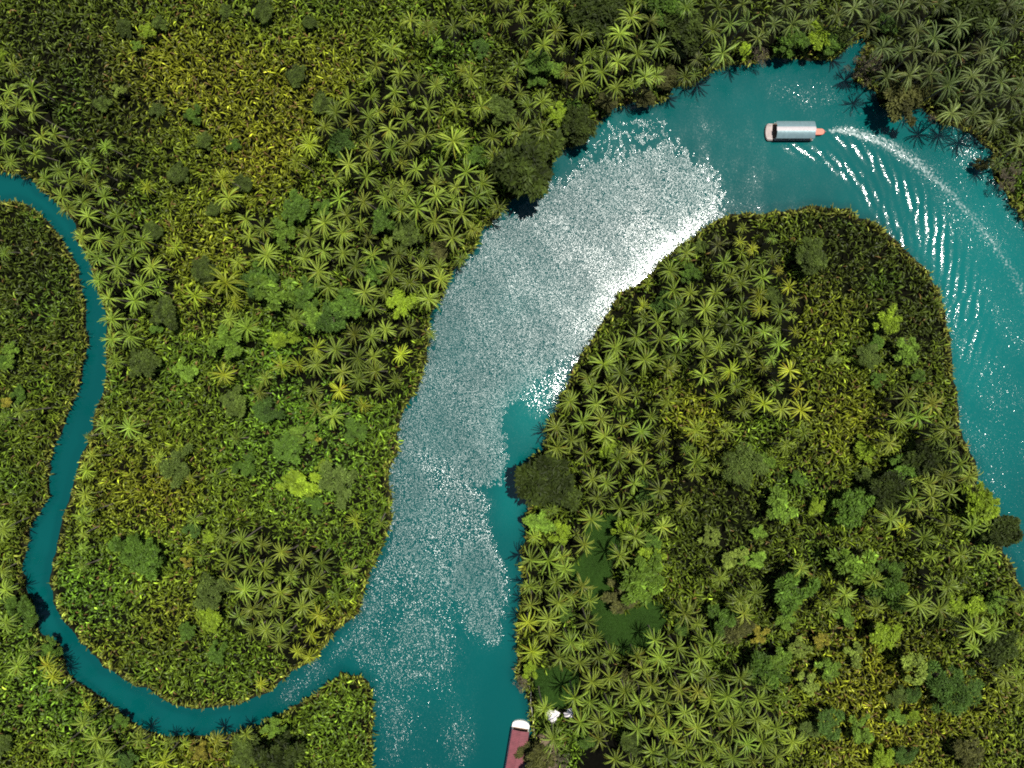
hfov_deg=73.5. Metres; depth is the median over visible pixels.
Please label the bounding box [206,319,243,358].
broadleaf tree
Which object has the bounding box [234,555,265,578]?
coconut palm
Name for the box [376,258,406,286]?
coconut palm
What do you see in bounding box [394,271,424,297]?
coconut palm
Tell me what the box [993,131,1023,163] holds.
coconut palm
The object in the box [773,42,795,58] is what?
bush
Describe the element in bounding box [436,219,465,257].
coconut palm
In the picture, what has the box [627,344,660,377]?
coconut palm
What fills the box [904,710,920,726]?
bush
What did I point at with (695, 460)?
coconut palm
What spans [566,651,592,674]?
coconut palm
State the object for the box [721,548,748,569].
broadleaf tree
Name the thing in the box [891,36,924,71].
coconut palm
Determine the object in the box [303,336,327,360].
coconut palm
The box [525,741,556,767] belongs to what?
broadleaf tree
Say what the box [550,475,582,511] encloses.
broadleaf tree
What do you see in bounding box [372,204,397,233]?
broadleaf tree
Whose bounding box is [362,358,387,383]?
coconut palm
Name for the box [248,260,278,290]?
broadleaf tree
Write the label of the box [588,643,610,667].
coconut palm
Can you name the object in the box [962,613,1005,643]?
coconut palm
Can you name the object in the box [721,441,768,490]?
broadleaf tree
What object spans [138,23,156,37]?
bush
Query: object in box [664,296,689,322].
coconut palm
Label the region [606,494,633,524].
coconut palm
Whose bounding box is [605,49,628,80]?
coconut palm
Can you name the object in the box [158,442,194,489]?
broadleaf tree
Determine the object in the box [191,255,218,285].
broadleaf tree
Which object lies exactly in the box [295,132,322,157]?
coconut palm
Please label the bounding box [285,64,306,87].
bush
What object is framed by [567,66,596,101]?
coconut palm
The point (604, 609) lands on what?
grass
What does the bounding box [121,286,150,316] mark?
coconut palm
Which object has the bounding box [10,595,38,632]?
broadleaf tree
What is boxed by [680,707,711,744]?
coconut palm
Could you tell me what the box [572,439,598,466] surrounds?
coconut palm
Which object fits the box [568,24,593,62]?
coconut palm
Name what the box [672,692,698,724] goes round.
coconut palm
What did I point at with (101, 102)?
bush
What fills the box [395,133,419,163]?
coconut palm
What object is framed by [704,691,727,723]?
coconut palm
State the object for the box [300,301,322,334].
broadleaf tree
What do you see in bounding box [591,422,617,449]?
coconut palm
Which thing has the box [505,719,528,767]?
moored boat
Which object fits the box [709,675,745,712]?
coconut palm
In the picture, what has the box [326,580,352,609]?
coconut palm
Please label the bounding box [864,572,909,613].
broadleaf tree
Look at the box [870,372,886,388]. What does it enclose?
bush
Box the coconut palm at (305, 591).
[299,571,321,599]
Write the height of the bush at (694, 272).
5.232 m
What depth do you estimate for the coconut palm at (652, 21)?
172.72 m
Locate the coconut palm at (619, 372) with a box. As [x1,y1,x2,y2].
[605,359,636,386]
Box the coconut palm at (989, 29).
[965,15,1003,46]
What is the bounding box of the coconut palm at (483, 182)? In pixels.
[469,170,495,196]
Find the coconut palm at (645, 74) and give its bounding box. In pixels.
[633,63,656,93]
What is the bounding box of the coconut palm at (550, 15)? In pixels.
[534,1,563,35]
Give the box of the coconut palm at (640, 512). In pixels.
[629,499,654,525]
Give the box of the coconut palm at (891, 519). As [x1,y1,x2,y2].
[868,502,904,532]
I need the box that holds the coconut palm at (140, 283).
[127,273,165,299]
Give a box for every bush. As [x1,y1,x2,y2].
[0,48,12,61]
[0,355,8,367]
[0,358,16,369]
[0,595,27,615]
[0,734,11,755]
[1,341,20,358]
[1,397,14,406]
[9,384,26,404]
[40,635,62,656]
[91,95,112,112]
[111,84,127,96]
[111,749,138,767]
[112,713,129,729]
[115,18,131,38]
[130,41,144,50]
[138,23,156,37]
[142,221,163,241]
[148,102,165,119]
[149,323,163,333]
[151,15,170,30]
[167,161,188,183]
[171,356,198,382]
[178,622,195,641]
[179,557,194,568]
[181,523,200,538]
[183,104,201,124]
[189,740,212,760]
[195,131,212,150]
[202,530,216,542]
[205,201,223,215]
[208,639,227,665]
[219,3,234,21]
[225,138,241,151]
[230,452,256,476]
[232,173,252,191]
[242,6,250,16]
[253,0,272,23]
[260,717,287,738]
[266,331,293,349]
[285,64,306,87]
[287,330,302,343]
[302,15,318,27]
[305,497,323,514]
[312,90,338,114]
[312,433,321,445]
[313,198,330,215]
[314,458,331,471]
[363,258,386,287]
[383,237,395,248]
[431,38,443,51]
[467,146,488,166]
[472,38,489,59]
[514,741,536,763]
[522,661,537,679]
[527,66,546,87]
[544,60,565,78]
[547,100,567,127]
[548,519,572,545]
[554,126,574,144]
[557,603,572,622]
[563,98,581,108]
[578,731,596,749]
[593,92,617,112]
[598,438,618,462]
[610,513,638,539]
[618,667,637,692]
[620,731,642,756]
[635,89,655,107]
[635,480,658,504]
[643,531,661,550]
[649,290,682,312]
[672,309,695,330]
[674,618,689,636]
[679,263,703,283]
[692,238,708,253]
[697,525,720,545]
[737,546,766,568]
[738,41,751,60]
[749,525,768,539]
[750,622,770,643]
[754,452,775,471]
[764,286,782,304]
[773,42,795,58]
[774,612,796,631]
[778,26,810,54]
[788,636,813,657]
[790,470,807,485]
[796,721,820,741]
[797,671,819,696]
[808,497,825,515]
[813,633,830,648]
[814,657,841,682]
[820,32,844,55]
[826,352,841,363]
[832,606,854,628]
[833,26,855,45]
[843,641,862,669]
[853,433,876,463]
[854,466,879,492]
[869,333,883,350]
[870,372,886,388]
[872,743,894,767]
[875,13,897,33]
[885,684,909,707]
[885,708,906,725]
[889,745,918,765]
[903,685,921,703]
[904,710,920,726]
[911,369,925,382]
[946,592,965,619]
[965,595,987,618]
[972,158,988,171]
[985,589,1007,614]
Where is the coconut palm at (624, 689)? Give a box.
[610,671,639,709]
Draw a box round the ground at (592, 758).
[0,0,1023,767]
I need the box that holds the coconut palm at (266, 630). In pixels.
[255,617,281,641]
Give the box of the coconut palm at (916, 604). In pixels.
[898,589,935,622]
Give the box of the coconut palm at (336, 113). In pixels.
[322,98,348,127]
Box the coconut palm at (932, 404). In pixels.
[912,389,945,417]
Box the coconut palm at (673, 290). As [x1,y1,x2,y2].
[661,278,685,301]
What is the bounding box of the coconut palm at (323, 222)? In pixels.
[311,205,339,238]
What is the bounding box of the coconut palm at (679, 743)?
[662,725,687,751]
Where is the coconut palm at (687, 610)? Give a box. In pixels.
[669,597,700,632]
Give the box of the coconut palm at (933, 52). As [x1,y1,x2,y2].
[911,40,949,70]
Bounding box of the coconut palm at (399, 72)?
[386,62,410,95]
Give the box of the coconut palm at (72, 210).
[57,193,82,218]
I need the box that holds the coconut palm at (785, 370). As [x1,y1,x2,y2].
[770,358,802,382]
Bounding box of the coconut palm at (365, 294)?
[350,277,379,306]
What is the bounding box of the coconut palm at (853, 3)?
[830,0,866,31]
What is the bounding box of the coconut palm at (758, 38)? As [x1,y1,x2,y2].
[744,26,767,57]
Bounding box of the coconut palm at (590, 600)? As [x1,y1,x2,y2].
[578,588,602,610]
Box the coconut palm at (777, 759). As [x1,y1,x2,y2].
[763,739,787,767]
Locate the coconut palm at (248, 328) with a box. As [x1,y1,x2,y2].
[231,313,262,341]
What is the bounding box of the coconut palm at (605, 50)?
[591,36,619,66]
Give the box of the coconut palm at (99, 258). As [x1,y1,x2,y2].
[83,247,121,268]
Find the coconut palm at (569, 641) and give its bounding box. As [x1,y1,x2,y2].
[555,625,586,657]
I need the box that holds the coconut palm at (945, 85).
[924,67,963,102]
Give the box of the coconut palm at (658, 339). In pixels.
[646,328,673,352]
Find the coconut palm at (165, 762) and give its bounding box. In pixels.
[148,737,182,767]
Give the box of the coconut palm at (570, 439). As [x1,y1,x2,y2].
[558,426,584,453]
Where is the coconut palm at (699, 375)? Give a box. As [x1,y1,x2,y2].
[691,364,713,387]
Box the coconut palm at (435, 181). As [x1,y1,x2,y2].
[426,173,444,196]
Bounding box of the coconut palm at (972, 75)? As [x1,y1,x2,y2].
[938,64,986,95]
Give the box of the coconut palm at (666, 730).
[651,707,682,746]
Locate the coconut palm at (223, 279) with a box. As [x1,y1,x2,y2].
[204,265,248,303]
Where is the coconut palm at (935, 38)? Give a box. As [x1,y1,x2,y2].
[908,19,948,64]
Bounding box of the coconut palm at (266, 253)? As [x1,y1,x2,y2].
[249,238,281,271]
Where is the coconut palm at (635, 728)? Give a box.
[621,708,650,743]
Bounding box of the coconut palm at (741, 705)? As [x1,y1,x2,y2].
[725,689,752,721]
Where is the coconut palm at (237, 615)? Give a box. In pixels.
[227,603,251,626]
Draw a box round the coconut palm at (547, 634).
[539,622,561,646]
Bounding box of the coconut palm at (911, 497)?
[896,486,925,511]
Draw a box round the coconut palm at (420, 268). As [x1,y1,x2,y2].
[410,258,434,281]
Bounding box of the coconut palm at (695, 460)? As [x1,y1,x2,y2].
[681,447,709,474]
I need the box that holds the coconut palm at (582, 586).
[568,572,596,599]
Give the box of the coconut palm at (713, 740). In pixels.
[694,721,723,755]
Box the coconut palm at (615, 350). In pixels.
[601,332,628,362]
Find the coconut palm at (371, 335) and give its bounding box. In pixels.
[357,324,385,348]
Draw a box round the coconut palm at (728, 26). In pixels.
[712,12,741,50]
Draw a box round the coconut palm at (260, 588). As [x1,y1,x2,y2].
[249,575,273,598]
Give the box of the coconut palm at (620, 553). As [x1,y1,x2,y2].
[607,540,632,569]
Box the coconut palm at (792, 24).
[777,11,808,40]
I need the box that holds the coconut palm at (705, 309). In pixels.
[690,296,717,323]
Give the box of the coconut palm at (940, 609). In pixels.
[918,593,956,627]
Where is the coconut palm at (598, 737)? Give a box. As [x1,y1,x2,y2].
[587,718,608,751]
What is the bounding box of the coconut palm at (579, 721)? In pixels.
[562,706,597,738]
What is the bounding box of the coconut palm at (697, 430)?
[679,416,710,447]
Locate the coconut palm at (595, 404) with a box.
[583,390,607,416]
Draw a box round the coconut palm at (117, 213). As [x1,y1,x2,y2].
[102,203,136,227]
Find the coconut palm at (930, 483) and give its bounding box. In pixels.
[909,471,942,493]
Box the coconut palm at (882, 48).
[858,35,895,71]
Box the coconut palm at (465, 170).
[453,153,483,185]
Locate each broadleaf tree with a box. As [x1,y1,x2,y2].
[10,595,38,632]
[108,533,142,565]
[127,537,163,581]
[128,348,161,377]
[145,294,177,329]
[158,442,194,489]
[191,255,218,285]
[192,571,240,610]
[195,606,222,632]
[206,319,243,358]
[219,384,246,417]
[229,733,260,767]
[233,272,263,299]
[247,274,297,310]
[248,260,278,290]
[252,391,286,422]
[252,730,306,767]
[270,218,295,249]
[272,431,302,465]
[274,468,322,497]
[281,188,309,225]
[285,273,321,312]
[289,423,317,446]
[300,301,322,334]
[313,299,348,332]
[318,458,358,510]
[327,128,354,158]
[328,288,367,318]
[344,417,366,444]
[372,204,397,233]
[386,287,417,318]
[392,214,425,252]
[429,236,449,263]
[487,94,521,125]
[488,117,565,202]
[513,451,574,507]
[521,509,556,534]
[524,48,553,74]
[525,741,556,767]
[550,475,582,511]
[561,103,596,145]
[567,0,626,38]
[601,578,637,613]
[618,565,662,606]
[625,549,665,587]
[638,547,667,570]
[644,0,690,29]
[655,64,678,89]
[659,8,704,56]
[707,604,738,637]
[718,616,755,645]
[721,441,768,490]
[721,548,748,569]
[744,650,790,689]
[766,484,798,523]
[769,646,792,675]
[773,562,820,617]
[795,236,827,274]
[807,20,829,50]
[816,707,844,740]
[824,547,878,585]
[832,487,875,528]
[848,713,874,743]
[856,343,883,369]
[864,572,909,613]
[868,470,911,510]
[869,622,903,652]
[872,303,902,334]
[877,558,904,587]
[883,71,930,127]
[887,454,921,483]
[892,337,919,365]
[898,652,927,684]
[901,436,949,478]
[925,658,963,697]
[931,672,971,715]
[944,669,983,706]
[949,735,984,767]
[950,0,1002,33]
[959,480,993,524]
[974,497,1000,522]
[978,622,1019,668]
[980,514,1023,547]
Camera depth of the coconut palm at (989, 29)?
174.21 m
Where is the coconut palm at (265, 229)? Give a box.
[253,218,274,241]
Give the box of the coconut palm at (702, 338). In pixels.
[687,324,715,350]
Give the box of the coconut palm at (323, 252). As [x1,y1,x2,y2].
[310,237,333,261]
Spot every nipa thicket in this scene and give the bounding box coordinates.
[0,0,1023,705]
[0,202,375,767]
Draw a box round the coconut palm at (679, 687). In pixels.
[668,672,692,705]
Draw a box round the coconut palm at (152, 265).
[140,254,169,279]
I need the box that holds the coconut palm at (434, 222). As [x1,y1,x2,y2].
[420,205,449,235]
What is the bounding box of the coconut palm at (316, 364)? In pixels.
[302,351,330,377]
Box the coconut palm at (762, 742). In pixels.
[746,724,780,756]
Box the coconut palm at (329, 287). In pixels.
[314,274,342,299]
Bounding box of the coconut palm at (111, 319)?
[97,307,138,330]
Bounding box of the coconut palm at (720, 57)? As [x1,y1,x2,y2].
[703,35,739,74]
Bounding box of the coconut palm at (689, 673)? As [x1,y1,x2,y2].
[676,653,703,684]
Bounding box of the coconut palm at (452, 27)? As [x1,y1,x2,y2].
[441,14,462,48]
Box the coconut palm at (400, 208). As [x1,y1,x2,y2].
[390,199,411,223]
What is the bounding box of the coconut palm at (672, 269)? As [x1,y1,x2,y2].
[655,257,682,285]
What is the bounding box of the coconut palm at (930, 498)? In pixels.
[911,484,944,510]
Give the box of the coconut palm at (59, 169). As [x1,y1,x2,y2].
[47,160,82,186]
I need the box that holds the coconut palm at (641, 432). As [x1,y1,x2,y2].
[627,420,654,443]
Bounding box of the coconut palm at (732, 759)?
[716,738,749,767]
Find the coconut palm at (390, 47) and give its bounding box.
[379,37,404,67]
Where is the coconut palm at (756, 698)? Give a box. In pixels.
[739,678,771,714]
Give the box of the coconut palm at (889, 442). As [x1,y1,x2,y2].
[869,432,900,455]
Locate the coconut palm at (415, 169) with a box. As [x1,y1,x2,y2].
[405,158,427,184]
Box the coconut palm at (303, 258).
[291,247,316,269]
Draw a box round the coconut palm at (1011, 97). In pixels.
[981,84,1023,115]
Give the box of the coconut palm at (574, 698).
[558,680,588,714]
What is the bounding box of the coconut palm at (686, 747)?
[674,730,698,759]
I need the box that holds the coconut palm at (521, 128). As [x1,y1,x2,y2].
[506,115,531,145]
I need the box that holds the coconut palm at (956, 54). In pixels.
[930,38,974,77]
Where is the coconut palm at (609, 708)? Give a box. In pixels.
[595,691,627,727]
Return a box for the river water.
[0,39,1023,767]
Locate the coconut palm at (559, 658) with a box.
[547,643,573,670]
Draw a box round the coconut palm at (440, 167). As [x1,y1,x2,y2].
[429,155,452,180]
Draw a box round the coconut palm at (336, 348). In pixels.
[322,333,349,366]
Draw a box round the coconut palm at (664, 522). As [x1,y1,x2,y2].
[650,514,675,539]
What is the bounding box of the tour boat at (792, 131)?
[764,121,825,141]
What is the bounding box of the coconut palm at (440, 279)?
[428,268,452,293]
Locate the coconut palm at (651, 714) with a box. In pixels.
[644,694,665,728]
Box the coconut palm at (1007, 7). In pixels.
[995,0,1023,20]
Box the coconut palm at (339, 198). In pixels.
[329,186,350,211]
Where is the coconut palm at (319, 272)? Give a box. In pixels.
[301,256,334,288]
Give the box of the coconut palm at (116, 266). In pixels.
[104,253,141,279]
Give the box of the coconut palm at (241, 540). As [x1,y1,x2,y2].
[228,526,263,554]
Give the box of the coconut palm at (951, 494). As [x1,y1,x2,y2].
[929,481,962,507]
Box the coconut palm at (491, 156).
[481,146,501,167]
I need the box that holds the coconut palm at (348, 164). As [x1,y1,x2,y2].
[335,147,360,180]
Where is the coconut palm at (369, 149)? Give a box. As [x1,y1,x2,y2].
[359,135,383,166]
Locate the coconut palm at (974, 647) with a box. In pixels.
[950,632,981,657]
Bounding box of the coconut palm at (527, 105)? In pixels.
[515,94,538,123]
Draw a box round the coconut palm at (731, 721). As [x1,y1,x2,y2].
[713,700,748,744]
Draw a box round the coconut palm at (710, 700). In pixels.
[697,678,720,712]
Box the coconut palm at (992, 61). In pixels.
[963,50,1002,79]
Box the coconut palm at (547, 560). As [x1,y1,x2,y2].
[531,543,565,576]
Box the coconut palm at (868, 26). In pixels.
[845,9,880,42]
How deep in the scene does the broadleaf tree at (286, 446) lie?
177.10 m
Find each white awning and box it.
[546,710,559,722]
[564,708,573,717]
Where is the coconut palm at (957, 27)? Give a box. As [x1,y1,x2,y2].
[932,6,977,46]
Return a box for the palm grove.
[0,0,1023,767]
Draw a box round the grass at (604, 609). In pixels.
[533,513,667,708]
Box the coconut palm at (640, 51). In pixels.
[620,39,653,76]
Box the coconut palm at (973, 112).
[947,99,989,131]
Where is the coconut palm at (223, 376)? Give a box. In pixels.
[209,362,236,386]
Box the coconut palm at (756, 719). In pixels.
[743,693,769,734]
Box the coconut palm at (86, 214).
[74,206,113,229]
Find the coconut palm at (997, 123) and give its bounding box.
[968,107,1010,141]
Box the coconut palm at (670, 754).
[651,735,681,767]
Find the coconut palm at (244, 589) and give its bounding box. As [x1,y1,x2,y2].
[231,575,258,604]
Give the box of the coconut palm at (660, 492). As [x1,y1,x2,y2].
[643,473,670,506]
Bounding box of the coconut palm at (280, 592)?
[267,576,298,607]
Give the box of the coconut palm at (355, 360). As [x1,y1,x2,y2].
[344,344,371,372]
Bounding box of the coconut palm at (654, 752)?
[639,736,665,765]
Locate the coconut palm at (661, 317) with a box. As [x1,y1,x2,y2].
[646,308,669,334]
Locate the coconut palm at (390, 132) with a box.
[375,118,401,147]
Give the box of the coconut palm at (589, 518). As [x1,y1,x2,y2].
[575,504,606,532]
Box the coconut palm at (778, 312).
[769,302,792,324]
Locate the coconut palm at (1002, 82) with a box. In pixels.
[965,67,1017,102]
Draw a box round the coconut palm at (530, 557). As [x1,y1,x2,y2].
[514,544,544,572]
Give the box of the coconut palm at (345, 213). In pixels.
[334,204,358,226]
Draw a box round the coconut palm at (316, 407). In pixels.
[305,394,330,419]
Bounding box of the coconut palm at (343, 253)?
[330,243,355,265]
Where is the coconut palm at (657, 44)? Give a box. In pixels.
[645,28,672,66]
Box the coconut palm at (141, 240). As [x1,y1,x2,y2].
[132,230,160,252]
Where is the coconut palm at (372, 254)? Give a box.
[359,244,385,267]
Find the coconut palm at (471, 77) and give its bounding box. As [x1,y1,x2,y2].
[460,63,481,94]
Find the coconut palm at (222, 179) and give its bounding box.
[211,167,240,190]
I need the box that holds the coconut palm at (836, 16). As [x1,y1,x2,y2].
[821,1,849,29]
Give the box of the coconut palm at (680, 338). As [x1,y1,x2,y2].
[666,327,691,352]
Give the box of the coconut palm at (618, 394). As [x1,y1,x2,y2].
[606,383,631,409]
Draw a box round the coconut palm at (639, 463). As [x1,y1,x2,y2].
[632,452,655,477]
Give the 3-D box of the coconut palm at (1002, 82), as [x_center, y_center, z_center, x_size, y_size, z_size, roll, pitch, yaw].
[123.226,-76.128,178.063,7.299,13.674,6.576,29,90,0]
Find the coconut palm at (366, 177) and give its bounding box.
[353,161,379,190]
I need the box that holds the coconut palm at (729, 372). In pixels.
[713,360,741,383]
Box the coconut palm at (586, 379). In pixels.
[577,368,598,388]
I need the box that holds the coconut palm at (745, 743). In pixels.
[729,718,760,757]
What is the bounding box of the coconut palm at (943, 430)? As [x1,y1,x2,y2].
[922,414,962,442]
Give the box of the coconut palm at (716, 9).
[704,0,730,34]
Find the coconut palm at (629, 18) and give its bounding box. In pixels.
[614,4,644,37]
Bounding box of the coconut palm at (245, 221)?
[233,208,262,232]
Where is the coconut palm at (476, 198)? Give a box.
[464,182,490,209]
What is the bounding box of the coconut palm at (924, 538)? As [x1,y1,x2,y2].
[904,524,938,552]
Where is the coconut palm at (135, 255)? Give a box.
[121,241,152,268]
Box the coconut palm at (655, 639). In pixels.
[643,625,665,650]
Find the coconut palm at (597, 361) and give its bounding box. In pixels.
[588,348,619,379]
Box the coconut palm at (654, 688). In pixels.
[635,669,666,698]
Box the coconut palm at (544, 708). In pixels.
[533,686,556,720]
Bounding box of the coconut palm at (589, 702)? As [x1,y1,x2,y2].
[576,688,601,715]
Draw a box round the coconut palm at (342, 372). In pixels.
[327,360,355,384]
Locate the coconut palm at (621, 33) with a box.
[604,20,631,54]
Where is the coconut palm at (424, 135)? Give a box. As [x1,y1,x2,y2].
[414,125,437,148]
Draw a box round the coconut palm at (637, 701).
[625,681,653,717]
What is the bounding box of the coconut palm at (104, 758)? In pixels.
[85,741,128,767]
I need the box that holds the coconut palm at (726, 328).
[712,311,735,337]
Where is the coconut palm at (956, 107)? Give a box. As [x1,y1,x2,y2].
[936,98,965,130]
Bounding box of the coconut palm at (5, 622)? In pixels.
[0,613,20,635]
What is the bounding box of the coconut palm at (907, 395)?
[886,382,919,414]
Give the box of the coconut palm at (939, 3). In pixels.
[915,0,950,26]
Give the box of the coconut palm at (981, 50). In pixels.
[955,38,991,66]
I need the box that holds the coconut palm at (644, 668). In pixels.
[628,655,656,681]
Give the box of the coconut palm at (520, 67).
[507,52,529,88]
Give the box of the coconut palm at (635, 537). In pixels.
[620,522,651,549]
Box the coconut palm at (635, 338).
[621,324,648,350]
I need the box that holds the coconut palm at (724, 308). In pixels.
[712,299,735,319]
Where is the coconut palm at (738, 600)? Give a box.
[723,586,751,611]
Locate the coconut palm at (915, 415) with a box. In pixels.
[898,400,932,428]
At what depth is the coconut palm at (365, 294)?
171.11 m
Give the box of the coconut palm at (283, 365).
[268,354,295,377]
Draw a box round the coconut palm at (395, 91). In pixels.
[382,77,407,107]
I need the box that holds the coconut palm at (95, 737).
[80,723,115,757]
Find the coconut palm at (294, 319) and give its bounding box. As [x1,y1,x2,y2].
[283,305,309,332]
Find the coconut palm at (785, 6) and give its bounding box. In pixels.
[768,0,799,34]
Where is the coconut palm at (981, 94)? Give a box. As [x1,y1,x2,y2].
[960,76,997,107]
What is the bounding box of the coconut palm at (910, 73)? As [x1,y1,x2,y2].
[893,58,922,91]
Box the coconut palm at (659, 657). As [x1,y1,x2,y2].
[644,642,674,671]
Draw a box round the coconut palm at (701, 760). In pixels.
[685,734,716,767]
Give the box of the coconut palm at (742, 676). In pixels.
[722,662,754,692]
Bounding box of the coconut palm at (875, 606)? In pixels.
[856,593,886,617]
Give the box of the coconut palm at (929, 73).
[912,59,946,90]
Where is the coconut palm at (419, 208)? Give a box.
[402,194,433,226]
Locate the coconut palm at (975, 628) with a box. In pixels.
[943,610,990,645]
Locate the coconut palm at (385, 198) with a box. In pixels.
[373,186,395,209]
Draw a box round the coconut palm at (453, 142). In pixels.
[434,126,472,159]
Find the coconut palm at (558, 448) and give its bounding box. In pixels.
[542,434,572,459]
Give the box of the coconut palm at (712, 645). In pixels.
[700,623,726,657]
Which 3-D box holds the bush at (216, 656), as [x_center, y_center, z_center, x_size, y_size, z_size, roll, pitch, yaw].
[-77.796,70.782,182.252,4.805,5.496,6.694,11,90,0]
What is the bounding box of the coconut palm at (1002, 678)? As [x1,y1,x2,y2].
[975,662,1021,690]
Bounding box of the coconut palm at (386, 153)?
[380,133,404,168]
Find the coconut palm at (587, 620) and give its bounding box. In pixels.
[574,607,600,635]
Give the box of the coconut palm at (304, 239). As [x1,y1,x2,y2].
[295,226,322,248]
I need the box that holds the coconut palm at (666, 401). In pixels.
[652,387,679,415]
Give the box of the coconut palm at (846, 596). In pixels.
[831,582,857,607]
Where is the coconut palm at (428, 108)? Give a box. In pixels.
[418,96,440,124]
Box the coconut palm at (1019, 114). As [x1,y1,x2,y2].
[986,102,1023,132]
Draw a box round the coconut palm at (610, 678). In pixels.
[597,663,622,689]
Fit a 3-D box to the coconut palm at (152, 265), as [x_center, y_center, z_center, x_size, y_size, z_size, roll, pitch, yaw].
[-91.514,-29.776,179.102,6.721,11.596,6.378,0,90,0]
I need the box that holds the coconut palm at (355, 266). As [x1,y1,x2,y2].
[342,250,367,278]
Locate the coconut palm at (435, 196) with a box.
[424,186,449,212]
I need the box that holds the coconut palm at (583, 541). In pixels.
[571,532,594,554]
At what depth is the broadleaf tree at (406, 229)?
177.04 m
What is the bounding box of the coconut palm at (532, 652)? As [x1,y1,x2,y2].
[518,638,546,664]
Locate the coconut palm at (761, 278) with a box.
[748,266,776,289]
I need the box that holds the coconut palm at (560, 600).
[545,588,572,617]
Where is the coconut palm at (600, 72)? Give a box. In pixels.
[586,54,618,95]
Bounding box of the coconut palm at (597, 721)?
[586,700,612,733]
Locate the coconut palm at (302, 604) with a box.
[289,592,318,620]
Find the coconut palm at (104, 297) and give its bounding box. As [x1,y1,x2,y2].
[97,287,135,309]
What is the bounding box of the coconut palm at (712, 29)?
[697,14,724,52]
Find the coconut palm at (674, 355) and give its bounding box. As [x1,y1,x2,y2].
[659,340,688,365]
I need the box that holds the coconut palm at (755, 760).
[737,741,761,767]
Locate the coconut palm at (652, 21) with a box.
[638,8,661,44]
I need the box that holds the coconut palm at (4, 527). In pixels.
[0,515,31,542]
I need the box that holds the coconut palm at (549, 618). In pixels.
[533,606,562,632]
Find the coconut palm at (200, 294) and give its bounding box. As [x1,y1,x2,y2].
[182,283,214,311]
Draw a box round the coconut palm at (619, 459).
[602,443,631,473]
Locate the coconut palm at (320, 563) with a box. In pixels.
[307,548,335,573]
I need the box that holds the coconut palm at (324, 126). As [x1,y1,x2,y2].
[313,114,336,138]
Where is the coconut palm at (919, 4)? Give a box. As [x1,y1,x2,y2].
[900,0,932,28]
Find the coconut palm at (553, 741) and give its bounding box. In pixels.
[540,719,569,758]
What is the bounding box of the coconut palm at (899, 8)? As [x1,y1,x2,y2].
[874,0,913,30]
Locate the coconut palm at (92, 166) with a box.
[82,153,117,180]
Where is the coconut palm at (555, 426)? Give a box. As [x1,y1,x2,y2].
[543,416,569,441]
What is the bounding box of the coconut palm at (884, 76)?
[871,64,899,92]
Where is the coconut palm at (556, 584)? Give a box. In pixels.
[545,570,570,593]
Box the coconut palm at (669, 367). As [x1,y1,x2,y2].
[650,354,681,382]
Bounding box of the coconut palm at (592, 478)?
[581,466,604,490]
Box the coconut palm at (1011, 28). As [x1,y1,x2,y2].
[977,11,1023,49]
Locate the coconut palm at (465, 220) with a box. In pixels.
[442,196,477,228]
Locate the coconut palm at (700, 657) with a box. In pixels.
[682,641,714,671]
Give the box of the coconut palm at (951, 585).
[921,571,965,599]
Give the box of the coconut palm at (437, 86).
[424,75,447,102]
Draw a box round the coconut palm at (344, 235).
[325,217,358,246]
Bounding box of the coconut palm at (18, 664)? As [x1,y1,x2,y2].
[1,649,40,680]
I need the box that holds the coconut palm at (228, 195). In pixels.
[214,186,243,210]
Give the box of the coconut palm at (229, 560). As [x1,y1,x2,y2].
[214,548,241,574]
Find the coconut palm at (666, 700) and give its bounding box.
[654,676,677,711]
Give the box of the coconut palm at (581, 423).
[566,408,596,434]
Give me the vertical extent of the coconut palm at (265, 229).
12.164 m
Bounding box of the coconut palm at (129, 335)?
[116,320,148,348]
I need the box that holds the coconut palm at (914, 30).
[894,15,932,53]
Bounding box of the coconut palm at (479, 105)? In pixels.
[467,93,490,121]
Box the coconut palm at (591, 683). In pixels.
[577,663,607,696]
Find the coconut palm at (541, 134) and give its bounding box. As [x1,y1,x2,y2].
[530,115,555,145]
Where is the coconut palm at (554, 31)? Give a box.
[543,19,565,50]
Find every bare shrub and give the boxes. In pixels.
[513,675,527,692]
[548,753,570,767]
[748,46,768,68]
[844,53,882,87]
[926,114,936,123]
[998,161,1022,191]
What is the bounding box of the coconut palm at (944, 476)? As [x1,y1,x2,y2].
[927,462,959,488]
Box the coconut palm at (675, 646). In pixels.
[663,629,689,664]
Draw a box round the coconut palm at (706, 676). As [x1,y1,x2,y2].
[691,663,719,693]
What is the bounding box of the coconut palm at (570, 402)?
[557,386,579,414]
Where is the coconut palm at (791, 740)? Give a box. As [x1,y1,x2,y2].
[777,719,806,754]
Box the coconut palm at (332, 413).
[320,404,350,429]
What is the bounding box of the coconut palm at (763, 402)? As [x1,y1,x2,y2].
[747,391,775,414]
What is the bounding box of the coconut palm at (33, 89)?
[16,75,53,103]
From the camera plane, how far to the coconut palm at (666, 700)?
171.34 m
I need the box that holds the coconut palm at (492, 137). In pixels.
[480,125,503,150]
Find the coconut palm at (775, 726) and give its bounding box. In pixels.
[762,708,790,742]
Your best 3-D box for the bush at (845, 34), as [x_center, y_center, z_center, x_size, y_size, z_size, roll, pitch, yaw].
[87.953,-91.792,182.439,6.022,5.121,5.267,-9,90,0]
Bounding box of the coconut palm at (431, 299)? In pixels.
[414,283,442,311]
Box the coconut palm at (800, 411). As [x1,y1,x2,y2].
[784,396,815,422]
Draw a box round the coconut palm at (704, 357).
[692,345,717,369]
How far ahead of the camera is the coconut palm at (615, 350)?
174.53 m
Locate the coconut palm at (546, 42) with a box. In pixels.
[532,33,554,57]
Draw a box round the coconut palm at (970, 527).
[952,514,985,536]
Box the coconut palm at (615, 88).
[602,75,629,98]

